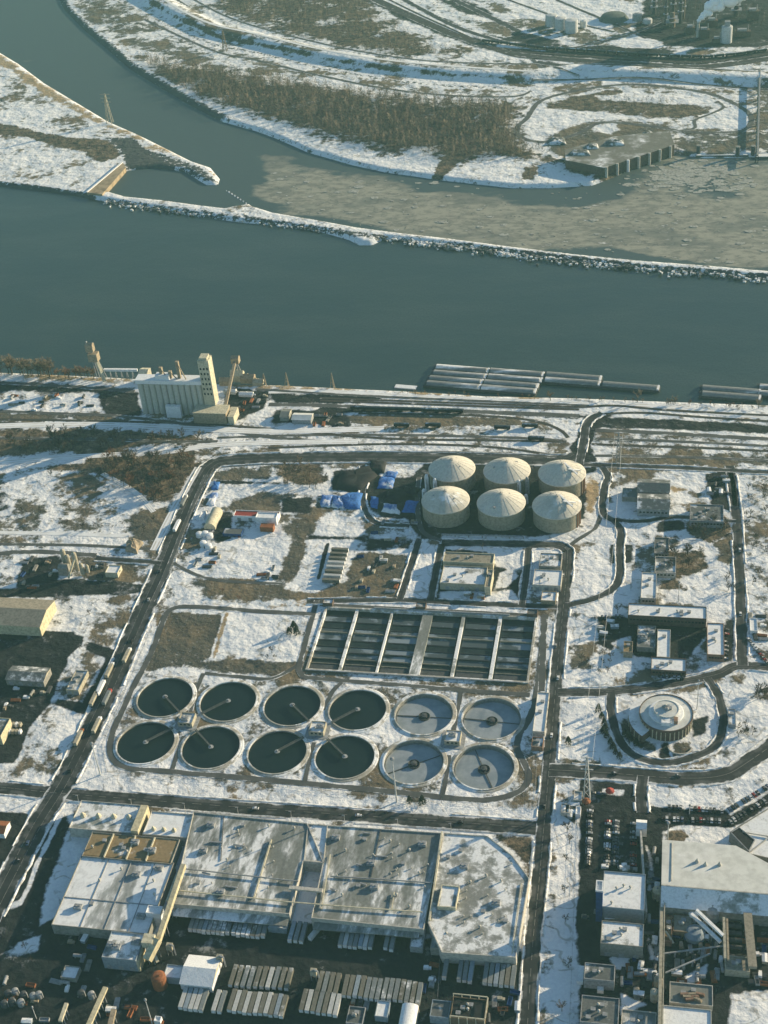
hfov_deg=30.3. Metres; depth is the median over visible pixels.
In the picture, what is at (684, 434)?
track
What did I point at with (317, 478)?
bare tree
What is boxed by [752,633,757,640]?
pipe stack
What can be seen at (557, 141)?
spoil heap
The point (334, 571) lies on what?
trailer
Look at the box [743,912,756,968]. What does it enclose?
conveyor
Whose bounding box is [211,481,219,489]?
tarpaulin heap
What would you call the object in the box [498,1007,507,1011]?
skip
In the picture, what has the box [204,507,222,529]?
quonset hut
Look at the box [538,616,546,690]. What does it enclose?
path
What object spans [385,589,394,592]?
pipe stack
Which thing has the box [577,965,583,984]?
container
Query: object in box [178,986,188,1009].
trailer
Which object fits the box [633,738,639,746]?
evergreen tree
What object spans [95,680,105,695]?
lorry
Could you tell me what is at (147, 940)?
transfer tower
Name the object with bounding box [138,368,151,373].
hopper house
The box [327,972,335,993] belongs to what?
trailer
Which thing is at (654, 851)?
storage tank
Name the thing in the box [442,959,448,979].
trailer
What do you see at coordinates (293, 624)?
evergreen tree
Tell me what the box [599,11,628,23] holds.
earth tank
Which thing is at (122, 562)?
snow bank
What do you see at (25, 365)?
bare tree
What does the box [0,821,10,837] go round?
shed
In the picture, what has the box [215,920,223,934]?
trailer
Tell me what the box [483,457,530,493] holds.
digester tank
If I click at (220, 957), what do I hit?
filter bin
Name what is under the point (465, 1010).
boiler house
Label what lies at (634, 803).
snow bank
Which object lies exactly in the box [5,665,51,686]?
shed
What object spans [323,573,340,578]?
trailer
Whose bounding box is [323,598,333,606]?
blower house
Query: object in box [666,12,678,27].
process unit
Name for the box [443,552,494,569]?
sludge house
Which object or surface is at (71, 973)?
shed
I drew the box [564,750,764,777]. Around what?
road marking
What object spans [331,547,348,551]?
trailer
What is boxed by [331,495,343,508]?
tarpaulin heap
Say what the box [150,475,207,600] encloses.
path
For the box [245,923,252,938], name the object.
trailer
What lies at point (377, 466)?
tarpaulin heap
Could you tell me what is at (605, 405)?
railway track
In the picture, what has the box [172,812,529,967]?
factory
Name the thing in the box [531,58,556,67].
path
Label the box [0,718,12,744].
warehouse
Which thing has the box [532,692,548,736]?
building
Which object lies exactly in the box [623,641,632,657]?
pump house
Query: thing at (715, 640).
office
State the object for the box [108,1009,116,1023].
conveyor
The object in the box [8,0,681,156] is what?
peninsula scrub
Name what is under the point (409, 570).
road
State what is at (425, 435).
track
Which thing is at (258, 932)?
trailer
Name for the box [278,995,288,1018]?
trailer
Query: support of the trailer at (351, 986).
on the ground
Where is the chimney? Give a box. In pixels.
[696,22,699,37]
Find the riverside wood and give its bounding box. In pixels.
[137,49,543,157]
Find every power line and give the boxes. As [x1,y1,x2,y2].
[581,434,614,758]
[592,437,622,759]
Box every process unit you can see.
[650,0,657,14]
[663,0,668,24]
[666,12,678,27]
[670,0,676,11]
[678,0,683,23]
[682,0,686,18]
[685,21,694,33]
[699,23,709,37]
[706,14,717,26]
[712,32,720,42]
[731,3,741,16]
[734,24,750,36]
[747,4,758,20]
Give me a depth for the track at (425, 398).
1389.06 m
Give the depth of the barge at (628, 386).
1378.01 m
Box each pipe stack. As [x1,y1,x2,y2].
[10,698,20,701]
[46,686,52,693]
[49,978,60,984]
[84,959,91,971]
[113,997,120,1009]
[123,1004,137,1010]
[363,998,369,1010]
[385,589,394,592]
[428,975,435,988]
[492,995,497,1007]
[627,966,632,978]
[633,971,646,976]
[633,987,639,999]
[647,968,651,980]
[674,958,679,969]
[695,957,706,961]
[700,947,705,957]
[705,943,709,955]
[709,938,714,948]
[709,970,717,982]
[714,967,719,979]
[748,979,761,984]
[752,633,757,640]
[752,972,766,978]
[755,614,765,617]
[757,633,766,636]
[757,937,767,942]
[759,637,767,640]
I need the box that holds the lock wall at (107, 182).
[86,162,126,195]
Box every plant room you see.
[145,905,163,926]
[637,625,655,652]
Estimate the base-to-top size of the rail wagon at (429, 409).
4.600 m
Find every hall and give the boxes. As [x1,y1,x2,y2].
[51,855,175,938]
[69,800,149,837]
[82,832,181,866]
[101,931,146,971]
[142,811,192,845]
[640,572,656,603]
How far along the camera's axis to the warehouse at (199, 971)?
857.20 m
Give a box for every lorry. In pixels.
[73,728,84,745]
[88,690,97,706]
[91,716,101,733]
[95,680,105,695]
[101,688,111,704]
[104,662,114,677]
[122,647,131,662]
[173,519,180,531]
[180,494,187,506]
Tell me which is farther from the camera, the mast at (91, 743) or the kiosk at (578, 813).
the mast at (91, 743)
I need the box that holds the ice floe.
[276,158,767,262]
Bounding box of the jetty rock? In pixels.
[103,199,767,282]
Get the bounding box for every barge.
[423,380,480,391]
[426,375,483,383]
[430,370,487,378]
[432,364,489,373]
[479,384,537,395]
[481,379,539,389]
[486,373,543,384]
[488,368,544,376]
[542,377,600,387]
[544,371,602,380]
[599,381,659,392]
[696,154,748,157]
[699,385,760,394]
[699,390,761,401]
[756,153,767,158]
[756,383,767,389]
[757,390,767,397]
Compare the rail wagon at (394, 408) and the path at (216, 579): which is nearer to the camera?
the path at (216, 579)
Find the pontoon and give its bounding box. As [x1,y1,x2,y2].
[394,384,416,389]
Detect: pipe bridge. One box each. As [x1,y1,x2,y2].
[441,533,523,538]
[755,67,760,162]
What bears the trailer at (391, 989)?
on the ground
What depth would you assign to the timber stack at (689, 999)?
817.34 m
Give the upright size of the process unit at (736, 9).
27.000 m
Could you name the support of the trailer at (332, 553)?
on the ground
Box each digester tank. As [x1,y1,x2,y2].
[421,486,469,527]
[428,455,474,491]
[477,488,525,530]
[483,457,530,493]
[532,491,581,533]
[538,460,585,496]
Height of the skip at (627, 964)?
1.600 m
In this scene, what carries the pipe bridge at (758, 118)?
on the ground
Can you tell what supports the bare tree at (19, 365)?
on the ground
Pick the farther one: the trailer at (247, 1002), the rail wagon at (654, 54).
the rail wagon at (654, 54)
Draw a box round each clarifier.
[113,720,178,766]
[133,676,196,719]
[178,724,243,771]
[196,680,259,724]
[244,728,310,776]
[260,683,324,728]
[311,733,378,782]
[325,687,389,733]
[379,738,447,787]
[391,691,456,737]
[449,742,518,792]
[458,696,524,742]
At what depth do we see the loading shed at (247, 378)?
1438.71 m
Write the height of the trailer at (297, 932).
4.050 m
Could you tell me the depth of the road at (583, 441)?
1310.72 m
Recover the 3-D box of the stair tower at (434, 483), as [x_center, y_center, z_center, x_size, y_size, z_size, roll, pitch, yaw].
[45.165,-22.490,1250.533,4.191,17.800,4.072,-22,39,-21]
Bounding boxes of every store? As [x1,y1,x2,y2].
[233,510,280,521]
[255,512,277,524]
[375,1000,390,1021]
[399,1003,418,1023]
[430,999,451,1023]
[580,995,619,1023]
[584,962,614,990]
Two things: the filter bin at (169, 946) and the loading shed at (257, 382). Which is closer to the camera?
the filter bin at (169, 946)
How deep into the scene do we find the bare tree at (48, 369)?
1477.21 m
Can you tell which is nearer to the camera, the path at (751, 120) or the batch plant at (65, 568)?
the batch plant at (65, 568)
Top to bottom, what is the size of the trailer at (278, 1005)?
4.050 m
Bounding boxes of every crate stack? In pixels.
[30,998,38,1002]
[64,984,69,991]
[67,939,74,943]
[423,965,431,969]
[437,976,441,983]
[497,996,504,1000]
[601,864,608,868]
[679,941,683,948]
[696,963,699,970]
[758,970,761,978]
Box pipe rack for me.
[657,890,664,1023]
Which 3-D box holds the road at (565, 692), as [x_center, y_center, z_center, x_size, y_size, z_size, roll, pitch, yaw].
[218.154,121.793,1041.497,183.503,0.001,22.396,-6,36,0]
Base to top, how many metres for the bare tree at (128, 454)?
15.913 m
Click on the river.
(126, 287)
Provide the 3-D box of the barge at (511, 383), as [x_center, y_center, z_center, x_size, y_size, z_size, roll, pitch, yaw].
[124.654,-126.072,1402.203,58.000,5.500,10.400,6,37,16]
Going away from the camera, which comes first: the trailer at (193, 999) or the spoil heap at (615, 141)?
the trailer at (193, 999)
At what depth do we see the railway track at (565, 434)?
1357.11 m
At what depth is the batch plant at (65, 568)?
1200.04 m
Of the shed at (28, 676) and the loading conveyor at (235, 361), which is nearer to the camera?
the shed at (28, 676)
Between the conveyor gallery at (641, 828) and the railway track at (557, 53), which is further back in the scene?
the railway track at (557, 53)
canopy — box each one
[582,797,590,804]
[605,787,614,795]
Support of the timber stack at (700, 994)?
on the warehouse at (675, 990)
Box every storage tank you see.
[2,975,8,985]
[60,980,69,984]
[73,953,82,957]
[486,1013,489,1023]
[545,13,556,26]
[554,16,565,30]
[564,18,577,33]
[580,20,586,27]
[620,976,623,986]
[632,13,641,21]
[634,971,643,974]
[642,18,651,23]
[644,931,653,935]
[647,913,650,923]
[652,846,655,854]
[652,960,656,969]
[695,972,698,981]
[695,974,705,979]
[713,949,717,959]
[720,20,732,43]
[720,962,724,972]
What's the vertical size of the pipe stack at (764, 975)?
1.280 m
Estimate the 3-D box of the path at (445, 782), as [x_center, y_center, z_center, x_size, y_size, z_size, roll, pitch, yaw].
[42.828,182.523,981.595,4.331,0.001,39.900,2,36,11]
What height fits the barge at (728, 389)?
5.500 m
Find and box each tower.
[141,933,158,962]
[424,474,429,491]
[433,478,436,487]
[517,480,520,492]
[525,477,529,494]
[595,880,603,921]
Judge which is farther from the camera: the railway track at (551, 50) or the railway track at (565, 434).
the railway track at (551, 50)
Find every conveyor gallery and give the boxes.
[104,368,137,379]
[636,819,646,918]
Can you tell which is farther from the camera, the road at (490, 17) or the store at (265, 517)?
the road at (490, 17)
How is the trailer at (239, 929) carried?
on the ground
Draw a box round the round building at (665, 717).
[628,694,693,741]
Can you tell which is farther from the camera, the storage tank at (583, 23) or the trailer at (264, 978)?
the storage tank at (583, 23)
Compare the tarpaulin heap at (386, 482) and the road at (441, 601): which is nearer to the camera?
the road at (441, 601)
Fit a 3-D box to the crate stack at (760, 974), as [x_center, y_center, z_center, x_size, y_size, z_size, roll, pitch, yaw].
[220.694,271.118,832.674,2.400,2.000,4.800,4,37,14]
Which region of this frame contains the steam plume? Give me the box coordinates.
[697,0,745,22]
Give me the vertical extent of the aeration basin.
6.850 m
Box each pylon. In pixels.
[100,94,113,123]
[219,30,227,51]
[581,756,592,802]
[615,432,622,462]
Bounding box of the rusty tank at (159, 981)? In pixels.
[151,970,167,991]
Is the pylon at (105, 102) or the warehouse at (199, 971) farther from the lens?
the pylon at (105, 102)
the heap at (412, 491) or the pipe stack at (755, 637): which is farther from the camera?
the heap at (412, 491)
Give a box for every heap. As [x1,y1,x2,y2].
[125,538,143,553]
[206,492,217,505]
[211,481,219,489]
[320,495,333,506]
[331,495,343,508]
[335,465,377,490]
[340,492,362,508]
[370,459,386,473]
[370,496,378,508]
[377,476,394,488]
[381,503,399,514]
[384,471,397,477]
[384,487,406,503]
[397,501,404,511]
[402,500,418,512]
[404,486,420,496]
[548,137,565,144]
[568,149,590,155]
[585,143,598,148]
[604,138,624,145]
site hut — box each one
[154,1016,162,1023]
[199,511,206,519]
[749,618,757,633]
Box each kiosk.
[561,803,569,815]
[573,791,582,803]
[575,806,580,817]
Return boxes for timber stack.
[680,992,688,996]
[685,997,694,1001]
[693,996,701,1002]
[696,992,704,996]
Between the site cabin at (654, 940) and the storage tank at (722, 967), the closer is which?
the storage tank at (722, 967)
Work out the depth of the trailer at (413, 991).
838.48 m
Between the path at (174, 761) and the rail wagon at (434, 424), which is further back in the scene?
the rail wagon at (434, 424)
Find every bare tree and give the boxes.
[0,354,11,373]
[0,355,13,373]
[3,353,15,371]
[15,358,24,375]
[20,359,29,375]
[23,359,34,375]
[26,358,42,376]
[39,356,52,373]
[40,361,52,376]
[60,439,68,449]
[122,451,132,465]
[126,476,133,486]
[153,471,163,483]
[168,480,177,491]
[280,464,288,473]
[291,465,301,477]
[311,476,319,486]
[554,999,566,1010]
[560,821,571,829]
[563,956,571,967]
[633,387,642,401]
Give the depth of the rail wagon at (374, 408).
1376.80 m
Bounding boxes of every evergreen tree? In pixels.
[289,621,298,630]
[293,626,300,635]
[406,795,412,804]
[417,795,426,805]
[565,736,571,745]
[595,703,600,712]
[598,712,604,719]
[599,726,605,734]
[603,730,609,738]
[610,742,616,749]
[616,751,622,759]
[621,728,628,736]
[627,733,633,742]
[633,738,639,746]
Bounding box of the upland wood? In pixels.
[221,0,453,54]
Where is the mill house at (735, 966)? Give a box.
[724,955,749,977]
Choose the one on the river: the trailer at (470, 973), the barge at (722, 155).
the barge at (722, 155)
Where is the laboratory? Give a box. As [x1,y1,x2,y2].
[690,504,723,527]
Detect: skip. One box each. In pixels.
[25,982,35,987]
[39,1017,49,1021]
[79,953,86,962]
[87,944,96,949]
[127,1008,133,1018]
[140,1017,150,1021]
[422,983,426,992]
[429,961,438,967]
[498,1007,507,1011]
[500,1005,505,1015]
[507,996,512,1006]
[510,989,520,995]
[620,967,625,976]
[624,980,631,985]
[625,963,630,972]
[646,879,655,883]
[648,870,652,879]
[650,919,658,923]
[652,877,660,880]
[654,946,657,955]
[676,977,686,982]
[688,944,692,953]
[760,981,767,986]
[762,944,765,952]
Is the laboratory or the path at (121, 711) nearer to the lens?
the path at (121, 711)
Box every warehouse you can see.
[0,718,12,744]
[179,954,221,992]
[600,920,643,958]
[602,871,645,923]
[661,840,767,924]
[663,1005,711,1023]
[669,981,712,1011]
[729,808,767,862]
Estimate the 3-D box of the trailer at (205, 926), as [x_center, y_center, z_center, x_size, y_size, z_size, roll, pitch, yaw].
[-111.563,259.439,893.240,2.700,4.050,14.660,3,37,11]
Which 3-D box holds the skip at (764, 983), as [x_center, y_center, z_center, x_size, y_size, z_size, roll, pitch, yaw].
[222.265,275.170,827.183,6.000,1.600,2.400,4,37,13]
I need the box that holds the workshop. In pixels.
[532,569,562,591]
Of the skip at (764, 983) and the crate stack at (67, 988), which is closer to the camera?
the skip at (764, 983)
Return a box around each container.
[223,528,243,536]
[260,523,274,531]
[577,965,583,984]
[597,986,603,993]
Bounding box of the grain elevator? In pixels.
[134,353,238,424]
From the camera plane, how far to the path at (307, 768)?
1000.96 m
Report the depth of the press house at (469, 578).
1146.92 m
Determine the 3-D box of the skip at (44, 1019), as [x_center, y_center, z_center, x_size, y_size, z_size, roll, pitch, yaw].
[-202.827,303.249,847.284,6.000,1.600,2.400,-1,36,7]
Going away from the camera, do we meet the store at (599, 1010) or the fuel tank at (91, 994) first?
the store at (599, 1010)
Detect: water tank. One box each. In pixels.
[196,531,201,537]
[199,540,206,546]
[202,530,207,537]
[205,542,211,549]
[206,532,212,539]
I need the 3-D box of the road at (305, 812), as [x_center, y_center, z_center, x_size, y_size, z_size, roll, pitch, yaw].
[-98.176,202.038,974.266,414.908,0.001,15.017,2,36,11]
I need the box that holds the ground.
[0,0,767,1023]
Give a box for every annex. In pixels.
[165,964,182,984]
[430,935,438,955]
[484,569,493,595]
[622,488,636,501]
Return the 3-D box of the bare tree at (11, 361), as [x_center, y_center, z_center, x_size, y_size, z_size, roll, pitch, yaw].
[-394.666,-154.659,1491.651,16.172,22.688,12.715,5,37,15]
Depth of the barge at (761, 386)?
1357.51 m
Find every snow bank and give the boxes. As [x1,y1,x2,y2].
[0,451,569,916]
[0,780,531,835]
[94,555,150,564]
[307,596,546,609]
[357,465,409,528]
[396,538,423,595]
[426,549,445,597]
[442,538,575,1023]
[518,550,533,598]
[570,662,767,698]
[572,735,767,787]
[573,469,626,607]
[577,411,605,451]
[584,462,767,474]
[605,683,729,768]
[617,514,689,523]
[633,784,650,812]
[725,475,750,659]
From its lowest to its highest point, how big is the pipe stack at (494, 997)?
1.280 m
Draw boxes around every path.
[106,604,441,799]
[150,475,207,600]
[170,736,184,768]
[173,562,281,584]
[188,673,204,711]
[204,665,295,680]
[220,463,332,467]
[296,600,529,696]
[303,742,315,780]
[320,603,526,615]
[324,676,349,709]
[415,477,441,541]
[440,755,451,796]
[441,614,547,802]
[451,692,462,729]
[514,83,754,142]
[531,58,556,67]
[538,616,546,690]
[565,515,601,549]
[678,101,724,130]
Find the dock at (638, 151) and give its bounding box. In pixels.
[564,131,674,177]
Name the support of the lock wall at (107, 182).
on the ground
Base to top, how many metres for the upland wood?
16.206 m
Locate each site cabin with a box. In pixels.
[21,1018,32,1023]
[80,934,88,943]
[105,1006,116,1012]
[380,558,387,562]
[384,536,390,540]
[393,578,400,583]
[398,535,405,538]
[463,591,471,595]
[477,593,484,597]
[514,1001,520,1012]
[567,809,572,818]
[567,809,576,815]
[570,802,579,807]
[597,625,604,630]
[599,630,607,635]
[606,619,614,623]
[610,624,618,628]
[619,865,629,871]
[621,862,627,872]
[633,989,644,997]
[637,960,643,970]
[651,935,657,946]
[671,969,681,976]
[704,934,708,940]
[722,479,729,482]
[762,952,767,963]
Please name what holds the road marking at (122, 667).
on the road at (76, 758)
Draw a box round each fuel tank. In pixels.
[0,999,8,1008]
[4,989,12,997]
[8,997,16,1006]
[11,987,19,996]
[17,998,24,1007]
[19,990,27,999]
[29,992,35,999]
[35,990,43,999]
[77,989,85,998]
[87,990,95,999]
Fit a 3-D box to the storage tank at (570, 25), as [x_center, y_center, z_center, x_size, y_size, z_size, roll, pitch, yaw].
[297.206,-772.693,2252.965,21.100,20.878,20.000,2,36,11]
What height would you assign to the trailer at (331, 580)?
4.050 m
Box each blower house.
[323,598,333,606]
[415,602,426,609]
[527,609,537,616]
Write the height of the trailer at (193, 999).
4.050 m
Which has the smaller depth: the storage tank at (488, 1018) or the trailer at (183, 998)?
the storage tank at (488, 1018)
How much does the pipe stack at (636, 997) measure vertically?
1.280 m
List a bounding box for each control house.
[174,712,200,730]
[305,721,330,739]
[440,730,465,748]
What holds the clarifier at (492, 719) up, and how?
on the ground
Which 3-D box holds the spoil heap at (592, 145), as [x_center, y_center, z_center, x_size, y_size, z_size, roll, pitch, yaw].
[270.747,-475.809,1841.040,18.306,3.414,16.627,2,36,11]
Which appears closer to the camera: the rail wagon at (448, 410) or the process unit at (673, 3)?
the rail wagon at (448, 410)
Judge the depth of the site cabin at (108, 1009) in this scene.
847.45 m
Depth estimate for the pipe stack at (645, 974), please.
838.72 m
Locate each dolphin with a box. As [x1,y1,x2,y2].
[696,144,700,153]
[735,145,739,156]
[751,145,755,155]
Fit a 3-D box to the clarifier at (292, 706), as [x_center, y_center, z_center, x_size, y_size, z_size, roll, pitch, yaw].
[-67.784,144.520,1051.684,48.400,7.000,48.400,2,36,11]
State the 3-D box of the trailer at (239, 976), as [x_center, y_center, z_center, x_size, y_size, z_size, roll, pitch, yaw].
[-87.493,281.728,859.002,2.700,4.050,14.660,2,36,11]
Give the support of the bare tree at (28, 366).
on the ground
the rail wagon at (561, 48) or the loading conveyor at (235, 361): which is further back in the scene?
the rail wagon at (561, 48)
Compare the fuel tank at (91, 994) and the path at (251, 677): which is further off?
the path at (251, 677)
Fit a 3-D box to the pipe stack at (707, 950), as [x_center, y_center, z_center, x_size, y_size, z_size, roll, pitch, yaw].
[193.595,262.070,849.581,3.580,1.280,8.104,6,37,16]
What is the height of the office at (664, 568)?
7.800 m
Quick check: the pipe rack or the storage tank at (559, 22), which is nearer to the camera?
the pipe rack
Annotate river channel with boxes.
[0,0,767,270]
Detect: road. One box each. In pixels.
[0,452,575,920]
[0,781,536,834]
[95,556,163,564]
[164,0,533,71]
[307,597,556,608]
[359,465,409,527]
[371,0,767,67]
[396,539,421,598]
[401,0,575,50]
[426,544,444,599]
[441,539,573,1023]
[451,0,521,32]
[508,0,614,31]
[518,548,531,604]
[532,77,767,90]
[535,61,763,71]
[541,64,578,74]
[549,738,767,785]
[556,0,647,38]
[558,661,767,696]
[565,467,624,607]
[575,411,603,464]
[576,13,678,47]
[582,463,767,473]
[606,677,727,765]
[614,515,735,522]
[635,775,648,812]
[725,466,748,664]
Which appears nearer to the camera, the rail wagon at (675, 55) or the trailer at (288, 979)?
the trailer at (288, 979)
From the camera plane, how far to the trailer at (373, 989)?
842.48 m
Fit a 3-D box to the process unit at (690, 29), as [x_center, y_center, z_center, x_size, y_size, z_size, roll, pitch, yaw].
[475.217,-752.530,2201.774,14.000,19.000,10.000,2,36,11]
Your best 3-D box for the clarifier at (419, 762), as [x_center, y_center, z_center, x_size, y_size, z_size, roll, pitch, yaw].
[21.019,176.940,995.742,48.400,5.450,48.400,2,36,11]
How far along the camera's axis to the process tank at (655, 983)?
829.29 m
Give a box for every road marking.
[0,455,570,903]
[4,787,531,827]
[444,542,567,1023]
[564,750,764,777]
[601,665,763,691]
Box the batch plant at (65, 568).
[57,549,89,578]
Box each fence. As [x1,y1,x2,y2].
[102,609,537,808]
[167,468,213,576]
[570,785,578,1000]
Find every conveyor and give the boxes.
[58,1003,68,1023]
[86,986,107,1023]
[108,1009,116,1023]
[143,937,161,964]
[156,863,185,941]
[166,871,177,901]
[224,355,240,404]
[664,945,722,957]
[665,931,673,943]
[665,953,710,973]
[690,912,721,943]
[695,909,723,936]
[722,917,725,959]
[726,918,728,960]
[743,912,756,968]
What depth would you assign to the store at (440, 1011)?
823.79 m
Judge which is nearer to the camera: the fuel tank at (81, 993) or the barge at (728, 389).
the fuel tank at (81, 993)
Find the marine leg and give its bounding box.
[84,341,106,381]
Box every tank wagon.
[726,944,741,951]
[728,919,741,922]
[728,923,741,929]
[729,930,741,936]
[729,937,741,943]
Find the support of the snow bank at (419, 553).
on the ground
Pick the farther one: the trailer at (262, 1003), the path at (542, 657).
the path at (542, 657)
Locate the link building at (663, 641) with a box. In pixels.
[657,629,670,657]
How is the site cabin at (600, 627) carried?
on the ground
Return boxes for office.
[66,670,88,694]
[628,603,706,627]
[637,479,669,495]
[637,493,669,516]
[651,657,685,676]
[654,537,668,557]
[655,556,675,578]
[706,622,723,661]
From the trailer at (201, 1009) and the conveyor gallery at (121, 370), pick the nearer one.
the trailer at (201, 1009)
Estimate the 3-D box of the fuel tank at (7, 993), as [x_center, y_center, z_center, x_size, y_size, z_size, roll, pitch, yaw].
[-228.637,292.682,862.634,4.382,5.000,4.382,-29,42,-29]
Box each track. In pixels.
[0,381,134,392]
[0,410,358,441]
[0,418,565,442]
[0,422,31,422]
[0,422,383,433]
[0,437,217,442]
[0,439,358,464]
[0,531,128,537]
[0,543,150,549]
[0,549,96,557]
[101,473,155,512]
[142,19,531,97]
[150,467,201,549]
[194,0,530,63]
[217,434,562,439]
[256,388,588,406]
[268,389,588,403]
[268,402,578,417]
[269,443,549,453]
[320,397,767,415]
[320,399,578,409]
[358,412,568,437]
[364,0,767,59]
[373,0,767,62]
[381,0,767,65]
[384,451,556,457]
[389,0,767,67]
[592,443,767,451]
[595,428,767,440]
[595,454,767,461]
[598,438,767,446]
[600,403,767,418]
[603,412,767,421]
[728,472,736,504]
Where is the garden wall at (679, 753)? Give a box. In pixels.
[668,746,691,754]
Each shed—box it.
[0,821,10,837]
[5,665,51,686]
[60,965,81,982]
[105,565,121,577]
[219,377,229,385]
[223,389,237,394]
[230,370,243,381]
[238,392,255,396]
[240,373,256,383]
[252,378,264,385]
[279,409,291,420]
[291,413,313,423]
[346,1006,365,1023]
[531,737,543,750]
[541,591,556,604]
[621,1009,655,1023]
[664,915,671,946]
[673,913,692,936]
[728,709,735,728]
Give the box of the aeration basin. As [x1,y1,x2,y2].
[305,606,536,683]
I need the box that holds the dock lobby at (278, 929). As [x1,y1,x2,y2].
[268,921,288,933]
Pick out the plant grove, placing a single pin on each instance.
(677, 7)
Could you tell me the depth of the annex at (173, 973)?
861.38 m
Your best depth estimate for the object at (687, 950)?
845.09 m
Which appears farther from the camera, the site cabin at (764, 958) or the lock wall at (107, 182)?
the lock wall at (107, 182)
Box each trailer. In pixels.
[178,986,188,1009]
[183,987,193,1010]
[188,918,195,931]
[188,988,198,1011]
[192,918,199,932]
[193,988,203,1011]
[197,919,204,932]
[198,989,209,1012]
[201,919,209,934]
[206,920,213,934]
[211,920,218,934]
[211,989,221,1013]
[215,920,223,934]
[217,990,227,1014]
[220,921,227,935]
[225,921,233,935]
[227,988,237,1012]
[228,964,238,987]
[231,922,238,935]
[231,990,241,1013]
[234,965,244,988]
[235,922,243,937]
[237,989,247,1013]
[240,923,248,936]
[240,965,250,988]
[242,991,252,1015]
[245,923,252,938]
[246,966,256,989]
[247,991,257,1015]
[250,924,258,938]
[252,991,262,1015]
[253,966,262,988]
[255,924,263,938]
[258,992,267,1015]
[259,966,268,989]
[260,925,267,938]
[263,992,272,1015]
[265,967,274,989]
[268,993,277,1017]
[271,966,281,989]
[273,993,283,1017]
[278,967,287,990]
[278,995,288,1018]
[284,967,293,990]
[287,921,296,942]
[293,921,302,942]
[299,922,307,943]
[299,988,308,1012]
[304,989,313,1013]
[308,930,319,940]
[310,990,319,1013]
[315,991,324,1015]
[316,971,324,993]
[321,971,330,993]
[321,992,330,1015]
[322,578,339,583]
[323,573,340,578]
[325,569,342,573]
[326,564,343,569]
[327,560,344,564]
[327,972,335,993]
[327,992,335,1016]
[329,556,345,560]
[330,551,347,556]
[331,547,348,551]
[332,993,341,1017]
[333,973,341,996]
[338,932,344,947]
[341,974,349,997]
[343,932,349,947]
[346,975,355,998]
[347,933,354,948]
[352,933,359,949]
[352,975,361,998]
[358,933,364,948]
[358,975,366,998]
[362,934,369,949]
[363,977,371,1000]
[368,934,374,949]
[369,977,377,1001]
[374,978,383,1001]
[381,977,389,1000]
[383,935,390,950]
[387,978,394,1001]
[389,936,396,951]
[392,978,400,1002]
[398,979,406,1002]
[404,980,411,1002]
[409,981,417,1003]
[415,982,422,1005]
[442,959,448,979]
[457,960,463,982]
[462,960,468,982]
[467,960,474,983]
[482,962,488,985]
[488,962,494,985]
[493,963,499,986]
[499,964,505,987]
[504,964,510,987]
[510,965,516,988]
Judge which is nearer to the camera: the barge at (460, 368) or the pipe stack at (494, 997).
the pipe stack at (494, 997)
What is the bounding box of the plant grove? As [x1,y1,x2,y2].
[644,0,767,28]
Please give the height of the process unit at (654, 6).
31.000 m
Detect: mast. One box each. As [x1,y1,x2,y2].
[90,742,100,775]
[144,998,152,1023]
[390,757,397,802]
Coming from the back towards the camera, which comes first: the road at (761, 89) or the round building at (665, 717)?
the road at (761, 89)
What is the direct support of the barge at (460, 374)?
on the river
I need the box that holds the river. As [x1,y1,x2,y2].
[0,1,767,404]
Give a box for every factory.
[0,597,56,635]
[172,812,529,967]
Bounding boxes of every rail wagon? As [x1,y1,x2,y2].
[350,405,364,410]
[365,406,377,410]
[377,406,389,410]
[387,406,401,411]
[394,422,409,427]
[399,406,413,411]
[414,407,426,411]
[424,407,438,412]
[425,422,440,427]
[438,408,450,412]
[450,408,463,412]
[494,425,510,429]
[522,423,537,427]
[528,435,544,440]
[556,47,565,50]
[648,53,658,56]
[670,54,679,57]
[725,53,735,55]
[746,49,756,53]
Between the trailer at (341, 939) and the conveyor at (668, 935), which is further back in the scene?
the trailer at (341, 939)
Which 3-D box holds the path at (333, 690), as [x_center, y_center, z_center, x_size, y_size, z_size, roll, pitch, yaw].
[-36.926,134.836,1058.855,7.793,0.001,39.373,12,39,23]
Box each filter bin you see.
[165,942,176,955]
[216,954,226,966]
[310,968,319,981]
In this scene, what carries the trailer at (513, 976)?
on the ground
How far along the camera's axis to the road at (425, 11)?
2335.25 m
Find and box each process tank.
[650,988,657,1002]
[652,886,660,900]
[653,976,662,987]
[684,924,705,944]
[688,911,697,922]
[705,905,718,923]
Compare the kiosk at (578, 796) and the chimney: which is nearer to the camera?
the kiosk at (578, 796)
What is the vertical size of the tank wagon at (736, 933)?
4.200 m
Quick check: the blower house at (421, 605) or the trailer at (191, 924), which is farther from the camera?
the blower house at (421, 605)
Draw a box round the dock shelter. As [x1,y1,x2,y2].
[410,927,426,952]
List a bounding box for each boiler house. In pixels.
[449,993,487,1023]
[539,553,561,569]
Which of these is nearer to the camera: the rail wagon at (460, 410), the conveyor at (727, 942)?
the conveyor at (727, 942)
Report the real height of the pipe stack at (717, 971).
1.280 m
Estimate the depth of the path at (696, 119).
1923.92 m
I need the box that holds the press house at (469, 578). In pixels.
[440,565,487,591]

